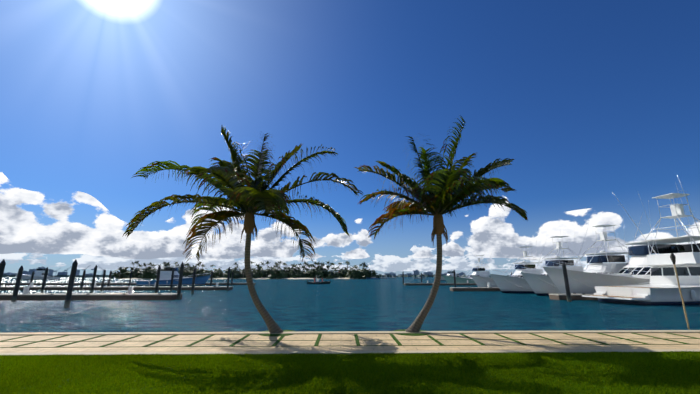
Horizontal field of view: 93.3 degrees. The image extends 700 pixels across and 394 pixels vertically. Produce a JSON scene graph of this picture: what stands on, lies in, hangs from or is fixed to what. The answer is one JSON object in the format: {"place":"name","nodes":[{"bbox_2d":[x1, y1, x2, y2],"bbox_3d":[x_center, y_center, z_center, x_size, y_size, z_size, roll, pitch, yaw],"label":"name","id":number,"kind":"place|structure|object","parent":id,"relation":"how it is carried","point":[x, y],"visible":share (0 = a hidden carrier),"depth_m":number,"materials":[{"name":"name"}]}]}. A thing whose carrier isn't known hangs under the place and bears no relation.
{"place":"outdoors","nodes":[
{"label":"outdoors","id":0,"kind":"place"},
{"bbox_2d":[123,277,363,278],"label":"island ground","id":1,"kind":"structure","parent":0,"point":[262,278],"depth_m":321.93,"materials":[{"name":"beige"}]},
{"bbox_2d":[111,260,379,278],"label":"island trees","id":2,"kind":"object","parent":1,"relation":"on","point":[318,271],"visible":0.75,"depth_m":333.71,"materials":[{"name":"green plant"}]},
{"bbox_2d":[0,277,699,332],"bbox_3d":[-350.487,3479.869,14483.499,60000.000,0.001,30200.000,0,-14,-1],"label":"water","id":3,"kind":"structure","parent":0,"point":[388,304],"depth_m":25.97,"materials":[{"name":"blue liquid"}]},
{"bbox_2d":[0,259,5,285],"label":"piling","id":4,"kind":"object","parent":3,"relation":"on","point":[2,265],"visible":1,"depth_m":28.43,"materials":[{"name":"wood"}]},
{"bbox_2d":[11,266,22,301],"bbox_3d":[-35.306,9.678,35.015,0.408,4.746,0.429,0,-14,-1],"label":"piling","id":5,"kind":"object","parent":3,"relation":"on","point":[17,285],"visible":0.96,"depth_m":35.00,"materials":[{"name":"black wood"}]},
{"bbox_2d":[15,267,60,279],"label":"yacht","id":6,"kind":"object","parent":3,"relation":"on","point":[38,275],"visible":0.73,"depth_m":263.59,"materials":[{"name":"white plastic"}]},
{"bbox_2d":[40,267,48,292],"bbox_3d":[-49.752,13.995,53.744,0.397,5.097,0.434,4,-14,-16],"label":"piling","id":7,"kind":"object","parent":3,"relation":"on","point":[44,280],"visible":0.9,"depth_m":53.72,"materials":[{"name":"brown wood"}]},
{"bbox_2d":[64,259,77,307],"bbox_3d":[-24.342,8.010,28.752,0.394,5.068,0.438,4,-14,-16],"label":"piling","id":8,"kind":"object","parent":3,"relation":"on","point":[70,285],"visible":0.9,"depth_m":28.73,"materials":[{"name":"black wood"}]},
{"bbox_2d":[80,270,85,290],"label":"piling","id":9,"kind":"object","parent":3,"relation":"on","point":[82,281],"visible":0.81,"depth_m":61.55,"materials":[{"name":"black wood"}]},
{"bbox_2d":[0,286,182,299],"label":"dock","id":10,"kind":"object","parent":3,"relation":"on","point":[27,295],"visible":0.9,"depth_m":37.29,"materials":[{"name":"white"}]},
{"bbox_2d":[90,265,96,292],"bbox_3d":[-41.870,13.869,53.946,0.414,5.432,0.415,0,-14,-1],"label":"piling","id":11,"kind":"object","parent":3,"relation":"on","point":[93,279],"visible":0.88,"depth_m":53.93,"materials":[{"name":"brown wood"}]},
{"bbox_2d":[100,270,105,290],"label":"piling","id":12,"kind":"object","parent":3,"relation":"on","point":[103,279],"visible":0.88,"depth_m":59.45,"materials":[{"name":"black wood"}]},
{"bbox_2d":[107,271,111,286],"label":"piling","id":13,"kind":"object","parent":3,"relation":"on","point":[109,279],"visible":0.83,"depth_m":69.07,"materials":[{"name":"brown wood"}]},
{"bbox_2d":[0,282,232,289],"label":"dock","id":14,"kind":"object","parent":3,"relation":"on","point":[216,287],"visible":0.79,"depth_m":63.81,"materials":[{"name":"white"}]},
{"bbox_2d":[1,280,255,284],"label":"dock","id":15,"kind":"object","parent":3,"relation":"on","point":[213,283],"visible":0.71,"depth_m":101.32,"materials":[{"name":"white"}]},
{"bbox_2d":[128,270,131,286],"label":"piling","id":16,"kind":"object","parent":3,"relation":"on","point":[130,278],"visible":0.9,"depth_m":78.58,"materials":[{"name":"brown wood"}]},
{"bbox_2d":[155,265,160,292],"bbox_3d":[-28.063,12.573,48.166,0.449,5.259,0.394,-13,-18,42],"label":"piling","id":17,"kind":"object","parent":3,"relation":"on","point":[157,279],"visible":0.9,"depth_m":48.16,"materials":[{"name":"brown wood"}]},
{"bbox_2d":[170,268,173,290],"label":"piling","id":18,"kind":"object","parent":3,"relation":"on","point":[172,277],"visible":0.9,"depth_m":59.78,"materials":[{"name":"brown wood"}]},
{"bbox_2d":[136,265,210,285],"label":"blue boat","id":19,"kind":"object","parent":3,"relation":"on","point":[165,277],"visible":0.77,"depth_m":99.07,"materials":[{"name":"clear plastic"}]},
{"bbox_2d":[176,262,183,299],"bbox_3d":[-19.855,10.256,38.609,0.408,5.298,0.414,0,-14,-1],"label":"piling","id":20,"kind":"object","parent":3,"relation":"on","point":[180,281],"visible":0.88,"depth_m":38.58,"materials":[{"name":"black wood"}]},
{"bbox_2d":[191,267,195,293],"bbox_3d":[-24.200,13.378,51.086,0.428,5.053,0.408,0,-14,-1],"label":"piling","id":21,"kind":"object","parent":3,"relation":"on","point":[193,280],"visible":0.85,"depth_m":51.06,"materials":[{"name":"brown wood"}]},
{"bbox_2d":[226,267,229,290],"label":"piling","id":22,"kind":"object","parent":3,"relation":"on","point":[228,278],"visible":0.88,"depth_m":62.17,"materials":[{"name":"brown wood"}]},
{"bbox_2d":[3,265,510,276],"bbox_3d":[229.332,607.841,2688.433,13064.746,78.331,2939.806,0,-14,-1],"label":"distant skyline","id":23,"kind":"structure","parent":3,"relation":"on","point":[390,274],"depth_m":1457.04,"materials":[{"name":"blue"}]},
{"bbox_2d":[307,276,330,283],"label":"boat","id":24,"kind":"object","parent":3,"relation":"on","point":[322,282],"visible":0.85,"depth_m":115.84,"materials":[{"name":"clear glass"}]},
{"bbox_2d":[404,280,476,284],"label":"dock","id":25,"kind":"object","parent":3,"relation":"on","point":[428,283],"visible":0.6,"depth_m":97.95,"materials":[{"name":"white"}]},
{"bbox_2d":[434,270,456,280],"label":"yacht","id":26,"kind":"object","parent":3,"relation":"on","point":[450,272],"visible":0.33,"depth_m":211.66,"materials":[{"name":"white plastic"}]},
{"bbox_2d":[453,270,455,286],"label":"piling","id":27,"kind":"object","parent":3,"relation":"on","point":[454,278],"visible":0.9,"depth_m":69.33,"materials":[{"name":"wood"}]},
{"bbox_2d":[442,255,490,282],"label":"yacht","id":28,"kind":"object","parent":3,"relation":"on","point":[469,278],"visible":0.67,"depth_m":103.15,"materials":[{"name":"white plastic"}]},
{"bbox_2d":[450,283,500,290],"bbox_3d":[32.669,16.679,60.924,28.277,1.705,1.860,0,-14,-1],"label":"dock","id":29,"kind":"object","parent":3,"relation":"on","point":[488,288],"visible":0.31,"depth_m":59.80,"materials":[{"name":"white"}]},
{"bbox_2d":[471,239,546,286],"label":"yacht","id":30,"kind":"object","parent":3,"relation":"on","point":[479,281],"visible":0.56,"depth_m":65.13,"materials":[{"name":"white plastic"}]},
{"bbox_2d":[490,230,584,292],"bbox_3d":[32.777,10.756,54.748,19.998,11.261,6.167,0,-14,-1],"label":"yacht","id":31,"kind":"object","parent":3,"relation":"on","point":[510,285],"visible":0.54,"depth_m":53.22,"materials":[{"name":"white plastic"}]},
{"bbox_2d":[562,262,571,301],"bbox_3d":[23.230,9.566,35.341,0.408,5.117,0.446,0,-14,-1],"label":"piling","id":32,"kind":"object","parent":3,"relation":"on","point":[567,287],"visible":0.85,"depth_m":35.31,"materials":[{"name":"black wood"}]},
{"bbox_2d":[549,293,597,299],"bbox_3d":[35.417,11.284,38.453,23.869,1.705,1.860,0,-14,-1],"label":"dock","id":33,"kind":"object","parent":3,"relation":"on","point":[574,296],"visible":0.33,"depth_m":37.30,"materials":[{"name":"white"}]},
{"bbox_2d":[521,213,642,295],"bbox_3d":[34.482,8.685,47.254,20.998,11.789,6.476,0,-14,-1],"label":"yacht","id":34,"kind":"object","parent":3,"relation":"on","point":[539,286],"visible":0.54,"depth_m":45.83,"materials":[{"name":"white plastic"}]},
{"bbox_2d":[543,200,692,293],"bbox_3d":[36.867,6.597,42.773,24.998,13.757,6.908,0,-14,-1],"label":"yacht","id":35,"kind":"object","parent":3,"relation":"on","point":[631,272],"visible":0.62,"depth_m":40.83,"materials":[{"name":"white plastic"}]},
{"bbox_2d":[582,175,699,304],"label":"yacht","id":36,"kind":"object","parent":3,"relation":"on","point":[662,288],"visible":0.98,"depth_m":34.56,"materials":[{"name":"white plastic"}]},
{"bbox_2d":[0,330,699,355],"bbox_3d":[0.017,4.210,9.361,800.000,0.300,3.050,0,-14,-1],"label":"promenade","id":37,"kind":"structure","parent":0,"point":[340,342],"depth_m":9.19,"materials":[{"name":"stone"}]},
{"bbox_2d":[122,126,362,332],"bbox_3d":[-3.670,1.195,11.712,7.387,7.112,6.450,-9,-16,33],"label":"palm tree","id":38,"kind":"object","parent":37,"relation":"on","point":[251,198],"visible":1,"depth_m":11.49,"materials":[{"name":"green plant"}]},
{"bbox_2d":[0,329,699,347],"bbox_3d":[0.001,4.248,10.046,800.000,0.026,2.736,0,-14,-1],"label":"promenade grass strips","id":39,"kind":"object","parent":37,"relation":"on","point":[356,339],"visible":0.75,"depth_m":9.43,"materials":[{"name":"green plant"}]},
{"bbox_2d":[354,115,527,332],"bbox_3d":[3.145,0.897,11.610,5.509,7.643,5.238,-10,-17,35],"label":"palm tree","id":40,"kind":"object","parent":37,"relation":"on","point":[447,191],"visible":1,"depth_m":11.42,"materials":[{"name":"green plant"}]},
{"bbox_2d":[670,253,689,329],"bbox_3d":[11.883,3.354,11.895,0.160,2.648,0.160,0,-14,-1],"label":"tiki torch","id":41,"kind":"object","parent":37,"relation":"on","point":[673,257],"visible":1,"depth_m":11.94,"materials":[{"name":"brown wood"}]},
{"bbox_2d":[0,350,699,393],"bbox_3d":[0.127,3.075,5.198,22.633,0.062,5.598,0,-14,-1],"label":"lawn grass","id":42,"kind":"structure","parent":0,"point":[15,371],"depth_m":6.24,"materials":[{"name":"green plant"}]},
{"bbox_2d":[0,0,699,275],"label":"sky","id":43,"kind":"structure","parent":0,"point":[590,101],"materials":[{"name":"blue"}]}
]}

